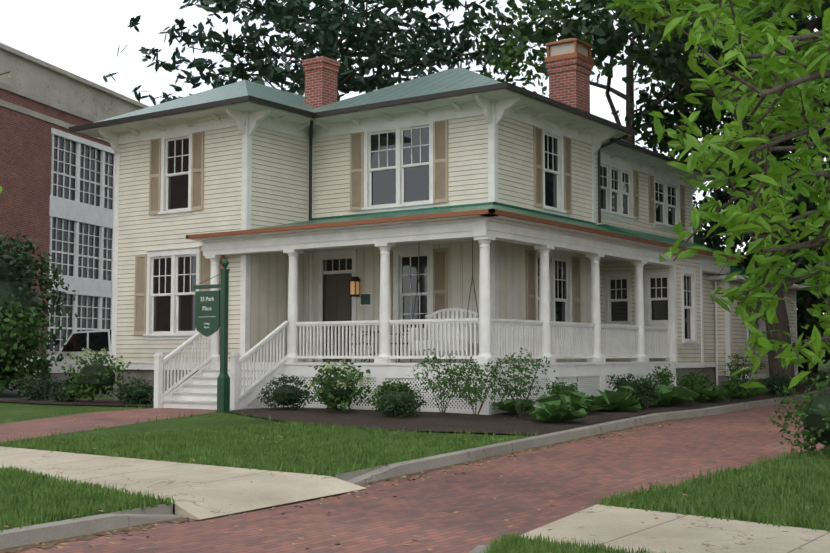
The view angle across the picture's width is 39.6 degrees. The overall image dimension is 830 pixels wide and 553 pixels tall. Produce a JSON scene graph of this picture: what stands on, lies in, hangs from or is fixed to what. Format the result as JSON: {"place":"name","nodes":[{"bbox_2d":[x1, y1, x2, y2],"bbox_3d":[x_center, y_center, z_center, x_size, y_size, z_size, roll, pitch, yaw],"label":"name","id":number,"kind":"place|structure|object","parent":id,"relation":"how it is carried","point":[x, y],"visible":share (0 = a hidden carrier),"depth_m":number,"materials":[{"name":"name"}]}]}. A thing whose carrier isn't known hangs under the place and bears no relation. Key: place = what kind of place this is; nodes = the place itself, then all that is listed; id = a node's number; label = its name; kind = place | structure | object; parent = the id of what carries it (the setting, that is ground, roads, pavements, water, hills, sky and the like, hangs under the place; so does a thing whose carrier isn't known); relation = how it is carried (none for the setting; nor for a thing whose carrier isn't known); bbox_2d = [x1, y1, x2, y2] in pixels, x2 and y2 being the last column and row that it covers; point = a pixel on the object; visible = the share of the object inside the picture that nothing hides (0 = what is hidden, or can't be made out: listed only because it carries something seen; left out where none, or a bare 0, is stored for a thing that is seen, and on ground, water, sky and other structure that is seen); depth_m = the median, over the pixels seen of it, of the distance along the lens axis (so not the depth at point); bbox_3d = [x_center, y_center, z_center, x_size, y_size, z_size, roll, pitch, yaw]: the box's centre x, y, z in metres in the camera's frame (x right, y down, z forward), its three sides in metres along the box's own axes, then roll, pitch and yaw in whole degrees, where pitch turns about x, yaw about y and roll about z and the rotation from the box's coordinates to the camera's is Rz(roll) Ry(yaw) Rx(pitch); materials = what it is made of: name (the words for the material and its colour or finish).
{"place":"outdoors","nodes":[
{"label":"outdoors","id":0,"kind":"place"},
{"bbox_2d":[0,374,112,398],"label":"driveway pavement","id":1,"kind":"structure","parent":0,"point":[9,394],"depth_m":37.27,"materials":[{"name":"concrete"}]},
{"bbox_2d":[20,329,113,384],"bbox_3d":[-10.587,2.766,39.108,6.020,1.871,2.320,-2,-4,27],"label":"car","id":2,"kind":"object","parent":1,"relation":"on","point":[94,340],"visible":0.1,"depth_m":38.32,"materials":[{"name":"white paint"}]},
{"bbox_2d":[0,408,216,441],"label":"brick path","id":3,"kind":"structure","parent":0,"point":[62,424],"depth_m":22.36,"materials":[{"name":"red brick"}]},
{"bbox_2d":[0,0,825,313],"label":"sky","id":4,"kind":"structure","parent":0,"point":[82,38],"materials":[{"name":"white"}]},
{"bbox_2d":[0,0,829,388],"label":"tree","id":5,"kind":"object","parent":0,"point":[776,178],"depth_m":8.07,"materials":[{"name":"green plant"}]},
{"bbox_2d":[0,353,829,552],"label":"lawn grass","id":6,"kind":"structure","parent":0,"point":[21,484],"depth_m":16.15,"materials":[{"name":"green plant"}]},
{"bbox_2d":[0,232,76,396],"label":"tree","id":7,"kind":"object","parent":6,"relation":"on","point":[20,314],"visible":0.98,"depth_m":33.26,"materials":[{"name":"green plant"}]},
{"bbox_2d":[193,259,229,412],"bbox_3d":[-4.375,1.308,24.628,1.015,3.350,0.190,-3,-5,35],"label":"sign post","id":8,"kind":"object","parent":6,"relation":"on","point":[215,318],"visible":0.98,"depth_m":24.44,"materials":[{"name":"green metal"}]},
{"bbox_2d":[1,405,829,552],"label":"grass blades","id":9,"kind":"object","parent":6,"relation":"on","point":[600,502],"visible":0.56,"depth_m":15.65,"materials":[{"name":"green plant"}]},
{"bbox_2d":[630,0,829,51],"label":"lawn tree","id":10,"kind":"object","parent":6,"relation":"on","point":[816,5],"visible":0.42,"depth_m":23.24,"materials":[{"name":"green plant"}]},
{"bbox_2d":[763,365,829,455],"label":"lawn bush","id":11,"kind":"object","parent":6,"relation":"on","point":[815,414],"visible":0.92,"depth_m":16.71,"materials":[{"name":"green plant"}]},
{"bbox_2d":[0,446,829,552],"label":"sidewalk pavement","id":12,"kind":"structure","parent":0,"point":[198,491],"depth_m":13.19,"materials":[{"name":"concrete"}]},
{"bbox_2d":[11,393,828,552],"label":"brick road","id":13,"kind":"structure","parent":0,"point":[559,474],"depth_m":14.12,"materials":[{"name":"red brick"}]},
{"bbox_2d":[0,416,708,552],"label":"road kerb debris","id":14,"kind":"object","parent":13,"relation":"on","point":[48,544],"visible":0.85,"depth_m":12.22,"materials":[{"name":"grey concrete"}]},
{"bbox_2d":[4,416,812,552],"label":"fallen leaves","id":15,"kind":"object","parent":13,"relation":"on","point":[404,476],"visible":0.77,"depth_m":13.01,"materials":[{"name":"brown plant"}]},
{"bbox_2d":[0,387,829,552],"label":"kerb stones","id":16,"kind":"object","parent":13,"relation":"on","point":[34,534],"visible":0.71,"depth_m":16.10,"materials":[{"name":"grey concrete"}]},
{"bbox_2d":[113,367,769,401],"bbox_3d":[2.589,3.402,34.844,11.690,1.580,19.780,-3,-5,35],"label":"house foundation","id":17,"kind":"object","parent":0,"point":[148,375],"visible":0.06,"depth_m":30.09,"materials":[{"name":"grey concrete"}]},
{"bbox_2d":[116,115,795,375],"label":"house walls","id":18,"kind":"structure","parent":0,"point":[279,176],"depth_m":28.70,"materials":[{"name":"beige wood"}]},
{"bbox_2d":[324,273,351,361],"bbox_3d":[-1.917,1.035,28.945,0.950,2.210,0.120,-3,-5,35],"label":"front door","id":19,"kind":"structure","parent":18,"relation":"in","point":[337,302],"depth_m":28.98,"materials":[{"name":"black wood"}]},
{"bbox_2d":[134,120,684,341],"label":"window shutters","id":20,"kind":"object","parent":18,"relation":"attached to","point":[440,195],"visible":0.88,"depth_m":28.73,"materials":[{"name":"beige wood"}]},
{"bbox_2d":[69,67,797,284],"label":"house roof","id":21,"kind":"structure","parent":18,"relation":"on","point":[453,82],"depth_m":28.67,"materials":[{"name":"green metal"}]},
{"bbox_2d":[302,38,593,112],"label":"house chimneys","id":22,"kind":"object","parent":21,"relation":"on","point":[569,62],"visible":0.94,"depth_m":30.67,"materials":[{"name":"red brick"}]},
{"bbox_2d":[76,89,809,379],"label":"house trim","id":23,"kind":"structure","parent":18,"relation":"attached to","point":[493,107],"depth_m":28.96,"materials":[{"name":"white wood"}]},
{"bbox_2d":[349,277,371,305],"bbox_3d":[-1.340,0.359,28.377,0.520,0.720,0.255,-3,-5,35],"label":"wall lantern","id":24,"kind":"object","parent":23,"relation":"attached to","point":[365,299],"visible":0.94,"depth_m":28.40,"materials":[{"name":"black metal"}]},
{"bbox_2d":[189,214,739,414],"bbox_3d":[2.164,1.475,31.177,8.580,4.320,14.320,-3,-5,35],"label":"porch","id":25,"kind":"object","parent":23,"relation":"attached to","point":[592,377],"visible":0.42,"depth_m":25.57,"materials":[{"name":"white wood"}]},
{"bbox_2d":[153,352,285,409],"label":"porch stairs","id":26,"kind":"structure","parent":25,"relation":"attached to","point":[197,390],"depth_m":26.18,"materials":[{"name":"white wood"}]},
{"bbox_2d":[347,324,410,361],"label":"porch iron chairs","id":27,"kind":"object","parent":25,"relation":"on","point":[370,343],"visible":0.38,"depth_m":27.28,"materials":[{"name":"black metal"}]},
{"bbox_2d":[163,318,668,399],"bbox_3d":[1.129,1.905,26.393,5.834,1.777,13.428,-14,-14,74],"label":"porch railing","id":28,"kind":"object","parent":25,"relation":"attached to","point":[612,338],"visible":0.9,"depth_m":25.72,"materials":[{"name":"white wood"}]},
{"bbox_2d":[205,236,671,362],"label":"porch columns","id":29,"kind":"structure","parent":25,"relation":"attached to","point":[485,355],"depth_m":25.52,"materials":[{"name":"white wood"}]},
{"bbox_2d":[407,238,478,350],"bbox_3d":[0.665,0.361,25.353,1.540,2.540,0.700,-3,-5,35],"label":"porch swing","id":30,"kind":"object","parent":25,"relation":"hanging from","point":[442,315],"visible":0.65,"depth_m":25.42,"materials":[{"name":"white wood"}]},
{"bbox_2d":[186,202,743,261],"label":"porch roof","id":31,"kind":"structure","parent":25,"relation":"attached to","point":[506,210],"depth_m":26.83,"materials":[{"name":"green metal"}]},
{"bbox_2d":[222,120,717,385],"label":"downspouts","id":32,"kind":"object","parent":23,"relation":"attached to","point":[599,186],"visible":0.54,"depth_m":30.64,"materials":[{"name":"grey"}]},
{"bbox_2d":[153,127,758,338],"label":"windows","id":33,"kind":"structure","parent":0,"point":[416,183],"depth_m":28.94,"materials":[{"name":"grey glass"}]},
{"bbox_3d":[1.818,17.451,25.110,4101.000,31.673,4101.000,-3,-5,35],"label":"terrain ground","id":34,"kind":"structure","parent":0,"visible":0},
{"bbox_2d":[0,43,149,376],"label":"brick building","id":35,"kind":"structure","parent":34,"relation":"on","point":[43,104],"depth_m":50.78,"materials":[{"name":"brick"}]},
{"bbox_2d":[50,136,112,350],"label":"building windows","id":36,"kind":"structure","parent":35,"relation":"attached to","point":[65,226],"depth_m":52.62,"materials":[{"name":"black"}]},
{"bbox_2d":[103,0,586,104],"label":"tree","id":37,"kind":"object","parent":34,"relation":"on","point":[410,51],"depth_m":48.76,"materials":[{"name":"green plant"}]},
{"bbox_2d":[17,347,798,421],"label":"bed shrubs","id":38,"kind":"object","parent":34,"relation":"on","point":[561,403],"visible":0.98,"depth_m":24.19,"materials":[{"name":"green plant"}]},
{"bbox_2d":[0,381,829,489],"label":"mulch bed soil","id":39,"kind":"structure","parent":34,"relation":"on","point":[455,422],"depth_m":22.68,"materials":[{"name":"brown soil"}]},
{"bbox_2d":[472,0,829,395],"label":"tree","id":40,"kind":"object","parent":39,"relation":"on","point":[603,32],"depth_m":37.28,"materials":[{"name":"green plant"}]},
{"bbox_2d":[474,0,736,159],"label":"locust tree","id":41,"kind":"object","parent":34,"relation":"on","point":[506,49],"depth_m":46.86,"materials":[{"name":"green plant"}]},
{"bbox_2d":[611,4,829,381],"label":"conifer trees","id":42,"kind":"object","parent":34,"relation":"on","point":[704,120],"visible":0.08,"depth_m":45.29,"materials":[{"name":"green plant"}]},
{"bbox_2d":[668,3,829,372],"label":"leaves","id":43,"kind":"object","parent":34,"relation":"on","point":[687,153],"depth_m":50.51,"materials":[{"name":"green plant"}]}
]}

